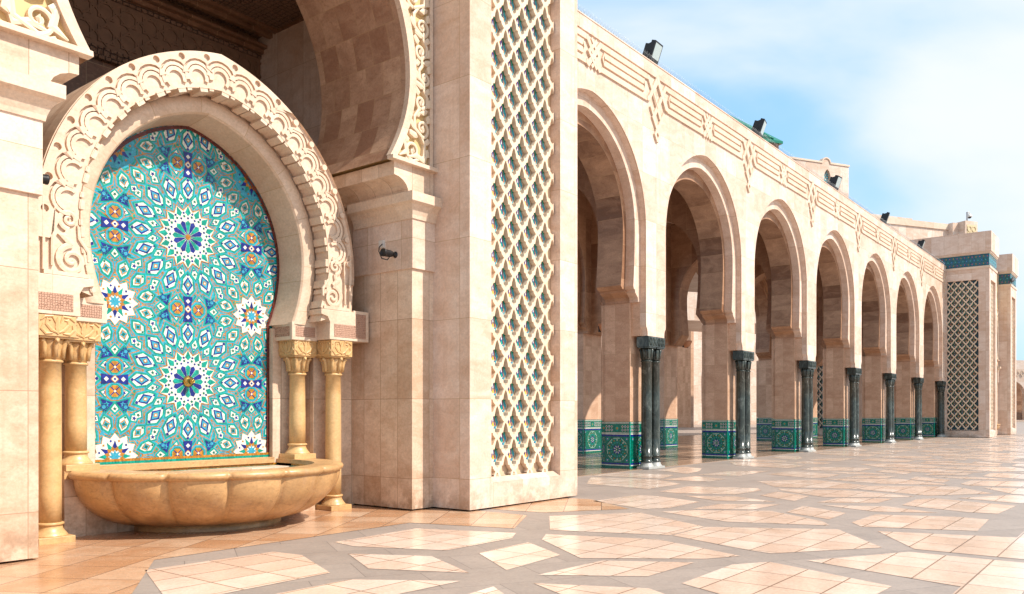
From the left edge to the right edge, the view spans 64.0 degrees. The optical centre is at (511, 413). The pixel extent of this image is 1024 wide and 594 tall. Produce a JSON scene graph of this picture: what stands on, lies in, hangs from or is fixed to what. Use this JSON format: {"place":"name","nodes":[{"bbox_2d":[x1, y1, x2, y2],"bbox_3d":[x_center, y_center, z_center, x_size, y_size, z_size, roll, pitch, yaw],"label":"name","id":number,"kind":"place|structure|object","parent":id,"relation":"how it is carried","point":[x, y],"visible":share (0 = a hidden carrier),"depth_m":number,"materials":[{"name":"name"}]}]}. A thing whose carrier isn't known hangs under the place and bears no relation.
{"place":"outdoors","nodes":[
{"label":"outdoors","id":0,"kind":"place"},
{"bbox_2d":[0,498,627,593],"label":"honey paving","id":1,"kind":"structure","parent":0,"point":[115,563],"depth_m":10.25,"materials":[{"name":"stone"}]},
{"bbox_2d":[38,51,368,545],"bbox_3d":[-4.041,-1.800,11.713,2.734,6.800,5.800,0,0,38],"label":"wall fountain","id":2,"kind":"object","parent":1,"relation":"on","point":[203,327],"depth_m":12.03,"materials":[{"name":"stone"}]},
{"bbox_2d":[132,421,1023,593],"bbox_3d":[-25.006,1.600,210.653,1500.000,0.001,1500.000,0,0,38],"label":"plaza paving","id":3,"kind":"structure","parent":0,"point":[337,561],"depth_m":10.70,"materials":[{"name":"stone"}]},
{"bbox_2d":[0,0,441,561],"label":"entrance portal","id":4,"kind":"object","parent":3,"relation":"on","point":[374,59],"visible":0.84,"depth_m":13.64,"materials":[{"name":"stone"}]},
{"bbox_2d":[43,174,49,184],"bbox_3d":[-5.381,-2.670,9.248,0.124,0.124,0.270,0,0,38],"label":"spotlight","id":5,"kind":"object","parent":4,"relation":"attached to","point":[46,179],"visible":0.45,"depth_m":9.30,"materials":[{"name":"black metal"}]},
{"bbox_2d":[379,240,384,248],"bbox_3d":[-2.194,-2.865,13.851,0.130,0.130,0.065,0,0,38],"label":"junction box","id":6,"kind":"object","parent":4,"relation":"attached to","point":[382,242],"visible":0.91,"depth_m":13.81,"materials":[{"name":"grey plastic"}]},
{"bbox_2d":[378,244,397,259],"bbox_3d":[-2.127,-2.713,13.636,0.400,0.348,0.319,0,0,38],"label":"spotlight","id":7,"kind":"object","parent":4,"relation":"attached to","point":[386,252],"visible":1,"depth_m":13.50,"materials":[{"name":"black metal"}]},
{"bbox_2d":[258,0,576,509],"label":"lattice tower","id":8,"kind":"structure","parent":3,"relation":"on","point":[505,272],"depth_m":14.41,"materials":[{"name":"stone"}]},
{"bbox_2d":[677,331,693,426],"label":"courtyard wing","id":9,"kind":"structure","parent":3,"relation":"on","point":[685,386],"depth_m":97.30,"materials":[{"name":"beige stone"}]},
{"bbox_2d":[694,214,911,424],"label":"prayer hall","id":10,"kind":"structure","parent":3,"relation":"on","point":[698,419],"depth_m":120.57,"materials":[{"name":"stone"}]},
{"bbox_2d":[687,216,977,333],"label":"roof block","id":11,"kind":"structure","parent":10,"relation":"attached to","point":[913,229],"depth_m":82.92,"materials":[{"name":"stone"}]},
{"bbox_2d":[817,365,822,434],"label":"lattice tower","id":12,"kind":"structure","parent":3,"relation":"on","point":[819,400],"depth_m":61.59,"materials":[{"name":"stone"}]},
{"bbox_2d":[859,230,998,436],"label":"lattice tower","id":13,"kind":"structure","parent":3,"relation":"on","point":[968,260],"depth_m":55.59,"materials":[{"name":"stone"}]},
{"bbox_2d":[997,274,1000,433],"bbox_3d":[33.237,-4.650,61.833,5.490,12.500,8.400,0,0,38],"label":"entrance portal","id":14,"kind":"object","parent":3,"relation":"on","point":[998,367],"visible":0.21,"depth_m":62.72,"materials":[{"name":"stone"}]},
{"bbox_2d":[996,253,1017,434],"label":"lattice tower","id":15,"kind":"structure","parent":3,"relation":"on","point":[1007,267],"depth_m":62.73,"materials":[{"name":"stone"}]},
{"bbox_2d":[1016,360,1023,420],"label":"wing","id":16,"kind":"structure","parent":3,"relation":"on","point":[1019,390],"depth_m":175.13,"materials":[{"name":"beige stone"}]},
{"bbox_2d":[577,434,938,476],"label":"arcade pavement","id":17,"kind":"structure","parent":0,"point":[583,471],"depth_m":32.05,"materials":[{"name":"stone"}]},
{"bbox_2d":[577,434,861,469],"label":"arcade pavement bands","id":18,"kind":"object","parent":17,"relation":"on","point":[687,453],"visible":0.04,"depth_m":34.52,"materials":[{"name":"stone"}]},
{"bbox_2d":[577,4,945,469],"bbox_3d":[11.610,-4.329,39.267,7.681,11.845,49.640,0,0,38],"label":"arcade","id":19,"kind":"object","parent":17,"relation":"on","point":[680,184],"visible":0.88,"depth_m":30.38,"materials":[{"name":"stone"}]},
{"bbox_2d":[643,40,662,63],"bbox_3d":[4.094,-10.464,23.954,0.483,0.709,0.540,0,0,36],"label":"floodlight","id":20,"kind":"object","parent":19,"relation":"on","point":[653,48],"visible":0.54,"depth_m":23.79,"materials":[{"name":"black metal"}]},
{"bbox_2d":[682,341,691,347],"bbox_3d":[8.406,-3.315,39.111,0.320,0.330,0.640,0,0,38],"label":"wall sconce","id":21,"kind":"object","parent":19,"relation":"attached to","point":[687,344],"depth_m":38.99,"materials":[{"name":"metal"}]},
{"bbox_2d":[730,115,782,148],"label":"green roofed pavilion","id":22,"kind":"structure","parent":19,"relation":"on","point":[770,138],"depth_m":42.27,"materials":[{"name":"tile"}]},
{"bbox_2d":[751,118,766,136],"bbox_3d":[9.139,-10.482,30.358,0.507,0.744,0.567,0,0,26],"label":"floodlight","id":23,"kind":"object","parent":19,"relation":"on","point":[759,126],"visible":0.66,"depth_m":30.15,"materials":[{"name":"black metal"}]},
{"bbox_2d":[688,156,849,291],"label":"roof tower","id":24,"kind":"structure","parent":19,"relation":"on","point":[826,168],"depth_m":54.51,"materials":[{"name":"stone"}]},
{"bbox_2d":[824,171,828,182],"bbox_3d":[20.806,-15.100,54.586,0.600,2.400,0.170,0,0,-22],"label":"window","id":25,"kind":"structure","parent":24,"relation":"in","point":[826,178],"depth_m":54.54,"materials":[{"name":"glass"}]},
{"bbox_2d":[829,175,841,189],"bbox_3d":[14.768,-10.482,37.503,0.507,0.744,0.567,0,0,42],"label":"floodlight","id":26,"kind":"object","parent":19,"relation":"on","point":[835,180],"visible":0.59,"depth_m":37.33,"materials":[{"name":"black metal"}]},
{"bbox_2d":[880,212,889,223],"bbox_3d":[20.154,-10.482,44.341,0.507,0.744,0.567,0,0,24],"label":"floodlight","id":27,"kind":"object","parent":19,"relation":"on","point":[885,216],"visible":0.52,"depth_m":44.09,"materials":[{"name":"black metal"}]},
{"bbox_2d":[917,239,924,248],"bbox_3d":[25.475,-10.464,51.096,0.483,0.709,0.540,0,0,30],"label":"floodlight","id":28,"kind":"object","parent":19,"relation":"on","point":[921,243],"visible":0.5,"depth_m":50.87,"materials":[{"name":"black metal"}]},
{"bbox_2d":[577,0,1023,359],"label":"sky","id":29,"kind":"structure","parent":0,"point":[922,100],"materials":[{"name":"blue"}]},
{"bbox_2d":[966,212,971,220],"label":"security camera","id":30,"kind":"object","parent":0,"point":[969,216],"visible":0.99,"depth_m":84.95,"materials":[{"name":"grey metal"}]}
]}

